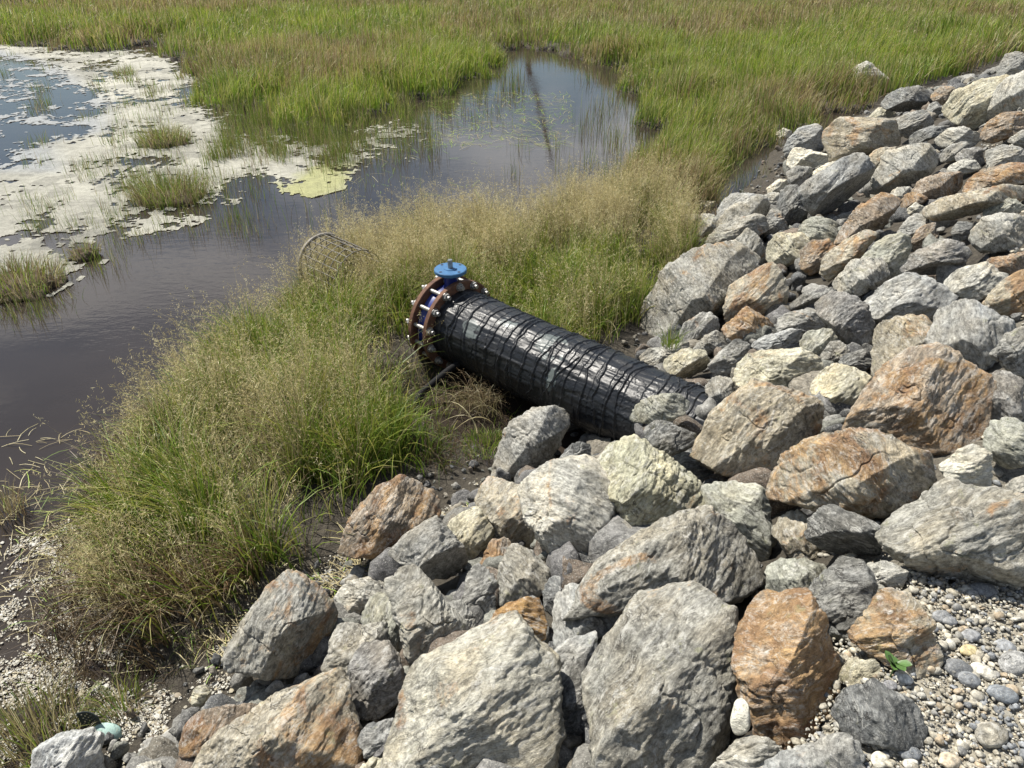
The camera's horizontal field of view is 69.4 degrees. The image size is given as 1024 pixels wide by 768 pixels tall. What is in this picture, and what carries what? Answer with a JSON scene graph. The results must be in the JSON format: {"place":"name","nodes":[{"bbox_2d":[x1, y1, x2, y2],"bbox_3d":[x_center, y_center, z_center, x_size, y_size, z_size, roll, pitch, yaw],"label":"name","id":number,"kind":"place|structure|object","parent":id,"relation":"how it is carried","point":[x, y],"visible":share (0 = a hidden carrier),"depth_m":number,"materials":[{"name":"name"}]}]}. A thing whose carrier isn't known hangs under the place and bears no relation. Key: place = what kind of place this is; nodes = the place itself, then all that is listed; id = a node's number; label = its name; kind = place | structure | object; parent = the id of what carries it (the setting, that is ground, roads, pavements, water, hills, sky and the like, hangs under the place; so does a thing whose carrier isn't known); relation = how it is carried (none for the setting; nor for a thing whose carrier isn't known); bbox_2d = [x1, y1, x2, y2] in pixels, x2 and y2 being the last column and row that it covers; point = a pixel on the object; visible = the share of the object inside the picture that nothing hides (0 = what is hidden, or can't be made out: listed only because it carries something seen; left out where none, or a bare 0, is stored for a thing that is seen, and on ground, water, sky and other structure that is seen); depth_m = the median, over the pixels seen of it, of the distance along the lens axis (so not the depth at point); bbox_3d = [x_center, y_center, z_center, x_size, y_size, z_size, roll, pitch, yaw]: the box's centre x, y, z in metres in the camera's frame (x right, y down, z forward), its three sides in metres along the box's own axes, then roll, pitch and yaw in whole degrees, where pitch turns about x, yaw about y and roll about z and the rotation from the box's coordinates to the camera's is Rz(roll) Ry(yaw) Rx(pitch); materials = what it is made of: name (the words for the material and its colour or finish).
{"place":"outdoors","nodes":[
{"label":"outdoors","id":0,"kind":"place"},
{"bbox_2d":[0,44,867,767],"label":"pond water","id":1,"kind":"structure","parent":0,"point":[56,366],"depth_m":7.89,"materials":[{"name":"grey liquid"}]},
{"bbox_2d":[0,247,73,303],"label":"grass tussock","id":2,"kind":"object","parent":1,"relation":"in","point":[19,280],"depth_m":7.07,"materials":[{"name":"green plant"}]},
{"bbox_2d":[127,116,196,148],"bbox_3d":[-5.532,-3.958,11.670,1.166,0.602,1.159,0,32,0],"label":"grass tussock","id":3,"kind":"object","parent":1,"relation":"in","point":[153,137],"depth_m":11.57,"materials":[{"name":"green plant"}]},
{"bbox_2d":[112,161,217,208],"bbox_3d":[-4.355,-2.525,9.360,1.290,0.614,1.265,-13,34,-20],"label":"grass tussock","id":4,"kind":"object","parent":1,"relation":"in","point":[173,194],"depth_m":9.24,"materials":[{"name":"green plant"}]},
{"bbox_2d":[0,44,427,296],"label":"pond scum","id":5,"kind":"object","parent":1,"relation":"on","point":[45,174],"visible":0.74,"depth_m":10.85,"materials":[{"name":"white plant"}]},
{"bbox_2d":[0,319,482,767],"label":"scum flecks","id":6,"kind":"object","parent":1,"relation":"on","point":[155,723],"visible":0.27,"depth_m":3.46,"materials":[{"name":"white"}]},
{"bbox_2d":[0,90,575,682],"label":"drowned stems","id":7,"kind":"object","parent":1,"relation":"on","point":[266,562],"visible":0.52,"depth_m":3.93,"materials":[{"name":"beige plant"}]},
{"bbox_2d":[0,41,779,330],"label":"reeds","id":8,"kind":"object","parent":1,"relation":"in","point":[339,147],"visible":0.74,"depth_m":11.28,"materials":[{"name":"green plant"}]},
{"bbox_2d":[1,0,1023,767],"bbox_3d":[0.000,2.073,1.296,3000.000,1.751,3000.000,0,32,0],"label":"ground","id":9,"kind":"structure","parent":0,"point":[331,546],"depth_m":4.34,"materials":[{"name":"soil"}]},
{"bbox_2d":[0,658,115,767],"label":"grass tussock","id":10,"kind":"object","parent":9,"relation":"on","point":[9,718],"depth_m":3.18,"materials":[{"name":"green plant"}]},
{"bbox_2d":[30,727,104,767],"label":"rock","id":11,"kind":"object","parent":9,"relation":"on","point":[80,748],"visible":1,"depth_m":2.86,"materials":[{"name":"stone"}]},
{"bbox_2d":[71,658,156,728],"bbox_3d":[-1.742,1.357,3.238,0.346,0.227,0.384,28,41,37],"label":"grass tussock","id":12,"kind":"object","parent":9,"relation":"on","point":[121,695],"depth_m":3.27,"materials":[{"name":"green plant"}]},
{"bbox_2d":[0,349,523,767],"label":"undergrowth","id":13,"kind":"object","parent":9,"relation":"on","point":[433,435],"visible":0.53,"depth_m":4.70,"materials":[{"name":"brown plant"}]},
{"bbox_2d":[191,666,366,767],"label":"boulder","id":14,"kind":"object","parent":9,"relation":"on","point":[313,722],"visible":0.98,"depth_m":2.48,"materials":[{"name":"stone"}]},
{"bbox_2d":[221,569,337,680],"bbox_3d":[-1.008,1.080,3.204,0.267,0.398,0.498,20,37,28],"label":"boulder","id":15,"kind":"object","parent":9,"relation":"on","point":[288,621],"visible":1,"depth_m":3.11,"materials":[{"name":"stone"}]},
{"bbox_2d":[298,232,380,299],"bbox_3d":[-1.522,-1.020,6.579,0.563,0.532,0.532,26,41,36],"label":"wire cage","id":16,"kind":"object","parent":9,"relation":"on","point":[331,237],"visible":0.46,"depth_m":6.52,"materials":[{"name":"grey metal"}]},
{"bbox_2d":[321,621,390,672],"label":"rock","id":17,"kind":"object","parent":9,"relation":"on","point":[346,639],"visible":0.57,"depth_m":2.94,"materials":[{"name":"stone"}]},
{"bbox_2d":[334,576,384,613],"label":"rock","id":18,"kind":"object","parent":9,"relation":"on","point":[353,595],"visible":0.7,"depth_m":3.49,"materials":[{"name":"stone"}]},
{"bbox_2d":[0,135,721,714],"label":"grass","id":19,"kind":"structure","parent":9,"relation":"on","point":[166,467],"depth_m":4.70,"materials":[{"name":"green plant"}]},
{"bbox_2d":[357,717,393,759],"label":"stone","id":20,"kind":"object","parent":9,"relation":"on","point":[371,739],"visible":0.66,"depth_m":2.51,"materials":[{"name":"grey stone"}]},
{"bbox_2d":[347,640,404,721],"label":"rock","id":21,"kind":"object","parent":9,"relation":"on","point":[375,670],"visible":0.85,"depth_m":2.74,"materials":[{"name":"stone"}]},
{"bbox_2d":[361,592,401,652],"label":"rock","id":22,"kind":"object","parent":9,"relation":"on","point":[377,608],"visible":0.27,"depth_m":3.07,"materials":[{"name":"stone"}]},
{"bbox_2d":[337,474,441,558],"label":"boulder","id":23,"kind":"object","parent":9,"relation":"on","point":[385,515],"visible":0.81,"depth_m":3.76,"materials":[{"name":"stone"}]},
{"bbox_2d":[384,564,468,666],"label":"rock","id":24,"kind":"object","parent":9,"relation":"on","point":[425,614],"visible":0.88,"depth_m":2.86,"materials":[{"name":"stone"}]},
{"bbox_2d":[388,515,467,579],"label":"boulder","id":25,"kind":"object","parent":9,"relation":"on","point":[433,548],"visible":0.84,"depth_m":3.36,"materials":[{"name":"stone"}]},
{"bbox_2d":[420,368,514,437],"bbox_3d":[-0.272,0.066,5.240,0.866,0.267,0.826,-16,35,-24],"label":"grass tussock","id":26,"kind":"object","parent":9,"relation":"on","point":[476,394],"depth_m":5.22,"materials":[{"name":"plant"}]},
{"bbox_2d":[447,506,494,559],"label":"rock","id":27,"kind":"object","parent":9,"relation":"on","point":[472,528],"visible":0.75,"depth_m":3.59,"materials":[{"name":"stone"}]},
{"bbox_2d":[380,610,566,767],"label":"boulder","id":28,"kind":"object","parent":9,"relation":"on","point":[491,689],"visible":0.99,"depth_m":2.20,"materials":[{"name":"stone"}]},
{"bbox_2d":[462,563,497,611],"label":"rock","id":29,"kind":"object","parent":9,"relation":"on","point":[481,583],"visible":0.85,"depth_m":3.10,"materials":[{"name":"stone"}]},
{"bbox_2d":[474,476,534,548],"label":"rock","id":30,"kind":"object","parent":9,"relation":"on","point":[497,500],"visible":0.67,"depth_m":3.59,"materials":[{"name":"stone"}]},
{"bbox_2d":[0,0,1023,213],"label":"meadow grass","id":31,"kind":"structure","parent":9,"relation":"on","point":[805,53],"depth_m":17.80,"materials":[{"name":"green plant"}]},
{"bbox_2d":[496,543,550,606],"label":"rock","id":32,"kind":"object","parent":9,"relation":"on","point":[523,571],"visible":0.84,"depth_m":3.11,"materials":[{"name":"stone"}]},
{"bbox_2d":[491,405,569,477],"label":"boulder","id":33,"kind":"object","parent":9,"relation":"on","point":[533,436],"visible":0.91,"depth_m":4.59,"materials":[{"name":"stone"}]},
{"bbox_2d":[103,64,1021,767],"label":"rubble","id":34,"kind":"object","parent":9,"relation":"on","point":[567,562],"visible":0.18,"depth_m":3.43,"materials":[{"name":"stone"}]},
{"bbox_2d":[178,703,257,758],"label":"rock","id":35,"kind":"object","parent":34,"relation":"on","point":[201,727],"visible":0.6,"depth_m":2.80,"materials":[{"name":"stone"}]},
{"bbox_2d":[492,596,547,640],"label":"rock","id":36,"kind":"object","parent":34,"relation":"on","point":[530,610],"visible":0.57,"depth_m":2.53,"materials":[{"name":"stone"}]},
{"bbox_2d":[643,420,696,455],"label":"rock","id":37,"kind":"object","parent":34,"relation":"on","point":[669,438],"visible":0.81,"depth_m":3.44,"materials":[{"name":"stone"}]},
{"bbox_2d":[406,259,719,441],"bbox_3d":[0.423,-0.110,4.989,2.753,0.869,0.710,27,41,36],"label":"pipeline","id":38,"kind":"object","parent":9,"relation":"on","point":[595,387],"visible":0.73,"depth_m":4.98,"materials":[{"name":"black plastic"}]},
{"bbox_2d":[517,454,616,553],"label":"boulder","id":39,"kind":"object","parent":9,"relation":"on","point":[564,500],"visible":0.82,"depth_m":3.21,"materials":[{"name":"stone"}]},
{"bbox_2d":[560,658,586,735],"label":"rock","id":40,"kind":"object","parent":9,"relation":"on","point":[573,709],"visible":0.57,"depth_m":2.32,"materials":[{"name":"stone"}]},
{"bbox_2d":[553,630,597,672],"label":"rock","id":41,"kind":"object","parent":9,"relation":"on","point":[568,650],"visible":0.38,"depth_m":2.50,"materials":[{"name":"stone"}]},
{"bbox_2d":[552,583,619,647],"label":"rock","id":42,"kind":"object","parent":9,"relation":"on","point":[564,599],"visible":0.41,"depth_m":2.66,"materials":[{"name":"stone"}]},
{"bbox_2d":[597,434,705,525],"bbox_3d":[0.592,0.488,3.300,0.486,0.393,0.437,37,-8,-9],"label":"boulder","id":43,"kind":"object","parent":9,"relation":"on","point":[650,484],"visible":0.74,"depth_m":3.15,"materials":[{"name":"stone"}]},
{"bbox_2d":[581,580,738,767],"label":"boulder","id":44,"kind":"object","parent":9,"relation":"on","point":[659,682],"visible":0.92,"depth_m":2.02,"materials":[{"name":"stone"}]},
{"bbox_2d":[562,504,765,620],"bbox_3d":[0.540,0.678,2.634,0.732,0.418,0.371,-2,32,-4],"label":"boulder","id":45,"kind":"object","parent":9,"relation":"on","point":[707,547],"visible":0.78,"depth_m":2.56,"materials":[{"name":"stone"}]},
{"bbox_2d":[663,347,709,378],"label":"rock","id":46,"kind":"object","parent":9,"relation":"on","point":[689,362],"visible":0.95,"depth_m":4.91,"materials":[{"name":"stone"}]},
{"bbox_2d":[640,239,760,336],"bbox_3d":[1.485,-0.750,6.069,1.171,0.633,0.562,-31,9,20],"label":"boulder","id":47,"kind":"object","parent":9,"relation":"on","point":[692,283],"visible":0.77,"depth_m":5.92,"materials":[{"name":"stone"}]},
{"bbox_2d":[707,339,750,376],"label":"rock","id":48,"kind":"object","parent":9,"relation":"on","point":[726,359],"visible":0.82,"depth_m":4.78,"materials":[{"name":"stone"}]},
{"bbox_2d":[704,213,769,243],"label":"boulder","id":49,"kind":"object","parent":9,"relation":"on","point":[757,223],"visible":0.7,"depth_m":7.46,"materials":[{"name":"stone"}]},
{"bbox_2d":[701,480,776,561],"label":"rock","id":50,"kind":"object","parent":9,"relation":"on","point":[745,509],"visible":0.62,"depth_m":2.84,"materials":[{"name":"stone"}]},
{"bbox_2d":[716,194,770,227],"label":"boulder","id":51,"kind":"object","parent":9,"relation":"on","point":[759,203],"visible":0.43,"depth_m":7.67,"materials":[{"name":"stone"}]},
{"bbox_2d":[710,734,782,767],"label":"rock","id":52,"kind":"object","parent":9,"relation":"on","point":[751,751],"visible":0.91,"depth_m":1.77,"materials":[{"name":"stone"}]},
{"bbox_2d":[721,306,773,340],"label":"rock","id":53,"kind":"object","parent":9,"relation":"on","point":[743,322],"visible":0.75,"depth_m":5.21,"materials":[{"name":"stone"}]},
{"bbox_2d":[722,262,788,321],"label":"boulder","id":54,"kind":"object","parent":9,"relation":"on","point":[762,289],"visible":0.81,"depth_m":5.57,"materials":[{"name":"stone"}]},
{"bbox_2d":[690,377,824,476],"bbox_3d":[1.128,0.230,3.373,0.559,0.377,0.400,-50,50,1],"label":"boulder","id":55,"kind":"object","parent":9,"relation":"on","point":[753,423],"visible":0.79,"depth_m":3.27,"materials":[{"name":"stone"}]},
{"bbox_2d":[732,347,823,387],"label":"rock","id":56,"kind":"object","parent":9,"relation":"on","point":[782,367],"visible":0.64,"depth_m":4.09,"materials":[{"name":"stone"}]},
{"bbox_2d":[730,587,842,749],"bbox_3d":[0.718,0.745,1.968,0.286,0.358,0.301,-17,-5,0],"label":"rock","id":57,"kind":"object","parent":9,"relation":"on","point":[785,664],"visible":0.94,"depth_m":1.89,"materials":[{"name":"stone"}]},
{"bbox_2d":[765,232,809,266],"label":"rock","id":58,"kind":"object","parent":9,"relation":"on","point":[783,248],"visible":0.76,"depth_m":6.55,"materials":[{"name":"stone"}]},
{"bbox_2d":[776,184,807,224],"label":"boulder","id":59,"kind":"object","parent":9,"relation":"on","point":[790,206],"visible":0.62,"depth_m":7.74,"materials":[{"name":"stone"}]},
{"bbox_2d":[764,557,826,591],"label":"rock","id":60,"kind":"object","parent":9,"relation":"on","point":[781,574],"visible":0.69,"depth_m":2.41,"materials":[{"name":"stone"}]},
{"bbox_2d":[771,509,820,560],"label":"rock","id":61,"kind":"object","parent":9,"relation":"on","point":[788,528],"visible":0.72,"depth_m":2.65,"materials":[{"name":"stone"}]},
{"bbox_2d":[776,308,824,331],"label":"rock","id":62,"kind":"object","parent":9,"relation":"on","point":[806,319],"visible":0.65,"depth_m":4.97,"materials":[{"name":"stone"}]},
{"bbox_2d":[783,123,823,157],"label":"boulder","id":63,"kind":"object","parent":9,"relation":"on","point":[808,137],"visible":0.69,"depth_m":10.33,"materials":[{"name":"stone"}]},
{"bbox_2d":[762,732,865,767],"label":"rock","id":64,"kind":"object","parent":9,"relation":"on","point":[839,750],"visible":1,"depth_m":1.67,"materials":[{"name":"stone"}]},
{"bbox_2d":[798,238,835,275],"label":"rock","id":65,"kind":"object","parent":9,"relation":"on","point":[813,252],"visible":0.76,"depth_m":6.17,"materials":[{"name":"stone"}]},
{"bbox_2d":[798,152,875,216],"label":"boulder","id":66,"kind":"object","parent":9,"relation":"on","point":[835,185],"visible":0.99,"depth_m":7.21,"materials":[{"name":"stone"}]},
{"bbox_2d":[809,363,871,405],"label":"rock","id":67,"kind":"object","parent":9,"relation":"on","point":[834,383],"visible":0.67,"depth_m":3.61,"materials":[{"name":"stone"}]},
{"bbox_2d":[809,555,877,643],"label":"rock","id":68,"kind":"object","parent":9,"relation":"on","point":[843,589],"visible":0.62,"depth_m":2.08,"materials":[{"name":"stone"}]},
{"bbox_2d":[804,504,882,555],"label":"rock","id":69,"kind":"object","parent":9,"relation":"on","point":[834,528],"visible":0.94,"depth_m":2.39,"materials":[{"name":"stone"}]},
{"bbox_2d":[814,290,875,345],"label":"rock","id":70,"kind":"object","parent":9,"relation":"on","point":[846,318],"visible":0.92,"depth_m":4.49,"materials":[{"name":"stone"}]},
{"bbox_2d":[819,229,877,281],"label":"boulder","id":71,"kind":"object","parent":9,"relation":"on","point":[837,259],"visible":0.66,"depth_m":5.69,"materials":[{"name":"stone"}]},
{"bbox_2d":[765,427,936,519],"bbox_3d":[1.213,0.317,2.639,0.534,0.316,0.346,15,35,22],"label":"boulder","id":72,"kind":"object","parent":9,"relation":"on","point":[870,474],"visible":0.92,"depth_m":2.55,"materials":[{"name":"stone"}]},
{"bbox_2d":[822,116,900,161],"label":"boulder","id":73,"kind":"object","parent":9,"relation":"on","point":[845,136],"visible":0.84,"depth_m":8.61,"materials":[{"name":"stone"}]},
{"bbox_2d":[832,257,890,296],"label":"rock","id":74,"kind":"object","parent":9,"relation":"on","point":[860,277],"visible":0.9,"depth_m":5.28,"materials":[{"name":"stone"}]},
{"bbox_2d":[834,192,901,245],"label":"boulder","id":75,"kind":"object","parent":9,"relation":"on","point":[876,212],"visible":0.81,"depth_m":6.21,"materials":[{"name":"stone"}]},
{"bbox_2d":[830,677,927,753],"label":"rock","id":76,"kind":"object","parent":9,"relation":"on","point":[878,714],"visible":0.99,"depth_m":1.70,"materials":[{"name":"stone"}]},
{"bbox_2d":[861,232,911,278],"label":"rock","id":77,"kind":"object","parent":9,"relation":"on","point":[892,251],"visible":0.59,"depth_m":5.34,"materials":[{"name":"stone"}]},
{"bbox_2d":[847,587,943,679],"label":"rock","id":78,"kind":"object","parent":9,"relation":"on","point":[899,625],"visible":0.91,"depth_m":1.87,"materials":[{"name":"stone"}]},
{"bbox_2d":[870,314,931,376],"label":"boulder","id":79,"kind":"object","parent":9,"relation":"on","point":[894,336],"visible":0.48,"depth_m":3.68,"materials":[{"name":"stone"}]},
{"bbox_2d":[781,554,1023,767],"bbox_3d":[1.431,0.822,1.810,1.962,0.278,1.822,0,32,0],"label":"gravel","id":80,"kind":"structure","parent":9,"relation":"on","point":[979,700],"depth_m":1.83,"materials":[{"name":"beige gravel"}]},
{"bbox_2d":[839,657,885,684],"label":"stone","id":81,"kind":"object","parent":80,"relation":"on","point":[853,671],"visible":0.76,"depth_m":1.88,"materials":[{"name":"stone"}]},
{"bbox_2d":[867,560,908,590],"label":"stone","id":82,"kind":"object","parent":80,"relation":"on","point":[889,574],"visible":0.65,"depth_m":2.15,"materials":[{"name":"stone"}]},
{"bbox_2d":[870,143,938,193],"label":"boulder","id":83,"kind":"object","parent":9,"relation":"on","point":[906,165],"visible":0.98,"depth_m":7.12,"materials":[{"name":"stone"}]},
{"bbox_2d":[880,85,931,111],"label":"boulder","id":84,"kind":"object","parent":9,"relation":"on","point":[906,99],"visible":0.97,"depth_m":10.28,"materials":[{"name":"stone"}]},
{"bbox_2d":[864,272,958,324],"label":"boulder","id":85,"kind":"object","parent":9,"relation":"on","point":[905,293],"visible":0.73,"depth_m":4.47,"materials":[{"name":"stone"}]},
{"bbox_2d":[842,342,996,455],"bbox_3d":[1.650,0.114,2.970,0.460,0.530,0.392,37,11,-1],"label":"boulder","id":86,"kind":"object","parent":9,"relation":"on","point":[934,398],"visible":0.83,"depth_m":2.85,"materials":[{"name":"stone"}]},
{"bbox_2d":[900,239,971,275],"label":"rock","id":87,"kind":"object","parent":9,"relation":"on","point":[928,260],"visible":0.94,"depth_m":5.00,"materials":[{"name":"stone"}]},
{"bbox_2d":[911,171,962,198],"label":"rock","id":88,"kind":"object","parent":9,"relation":"on","point":[938,185],"visible":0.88,"depth_m":6.57,"materials":[{"name":"stone"}]},
{"bbox_2d":[875,477,1023,587],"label":"rock","id":89,"kind":"object","parent":9,"relation":"on","point":[950,527],"visible":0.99,"depth_m":2.08,"materials":[{"name":"stone"}]},
{"bbox_2d":[938,444,993,486],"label":"rock","id":90,"kind":"object","parent":9,"relation":"on","point":[969,464],"visible":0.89,"depth_m":2.51,"materials":[{"name":"stone"}]},
{"bbox_2d":[924,298,1016,370],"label":"rock","id":91,"kind":"object","parent":9,"relation":"on","point":[973,331],"visible":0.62,"depth_m":3.34,"materials":[{"name":"stone"}]},
{"bbox_2d":[922,184,1023,221],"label":"boulder","id":92,"kind":"object","parent":9,"relation":"on","point":[956,206],"visible":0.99,"depth_m":5.54,"materials":[{"name":"stone"}]},
{"bbox_2d":[941,74,1009,129],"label":"boulder","id":93,"kind":"object","parent":9,"relation":"on","point":[967,106],"visible":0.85,"depth_m":8.10,"materials":[{"name":"stone"}]},
{"bbox_2d":[943,261,1008,301],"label":"rock","id":94,"kind":"object","parent":9,"relation":"on","point":[980,281],"visible":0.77,"depth_m":4.35,"materials":[{"name":"stone"}]},
{"bbox_2d":[962,162,1023,192],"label":"boulder","id":95,"kind":"object","parent":9,"relation":"on","point":[1010,173],"visible":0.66,"depth_m":5.83,"materials":[{"name":"stone"}]},
{"bbox_2d":[968,212,1023,252],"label":"rock","id":96,"kind":"object","parent":9,"relation":"on","point":[998,232],"visible":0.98,"depth_m":4.93,"materials":[{"name":"stone"}]},
{"bbox_2d":[980,111,1023,143],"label":"rock","id":97,"kind":"object","parent":9,"relation":"on","point":[1003,126],"visible":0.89,"depth_m":6.84,"materials":[{"name":"stone"}]},
{"bbox_2d":[982,416,1023,468],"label":"rock","id":98,"kind":"object","parent":9,"relation":"on","point":[1003,441],"visible":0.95,"depth_m":2.60,"materials":[{"name":"stone"}]},
{"bbox_2d":[985,269,1023,318],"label":"rock","id":99,"kind":"object","parent":9,"relation":"on","point":[1005,296],"visible":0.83,"depth_m":3.76,"materials":[{"name":"stone"}]},
{"bbox_2d":[986,70,1023,120],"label":"boulder","id":100,"kind":"object","parent":9,"relation":"on","point":[1008,94],"visible":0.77,"depth_m":7.82,"materials":[{"name":"stone"}]},
{"bbox_2d":[989,326,1023,377],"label":"rock","id":101,"kind":"object","parent":9,"relation":"on","point":[1007,352],"visible":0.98,"depth_m":3.14,"materials":[{"name":"stone"}]},
{"bbox_2d":[991,370,1023,420],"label":"rock","id":102,"kind":"object","parent":9,"relation":"on","point":[1008,398],"visible":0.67,"depth_m":2.83,"materials":[{"name":"stone"}]},
{"bbox_2d":[630,393,689,423],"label":"rock","id":103,"kind":"object","parent":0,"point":[669,407],"visible":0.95,"depth_m":3.80,"materials":[{"name":"stone"}]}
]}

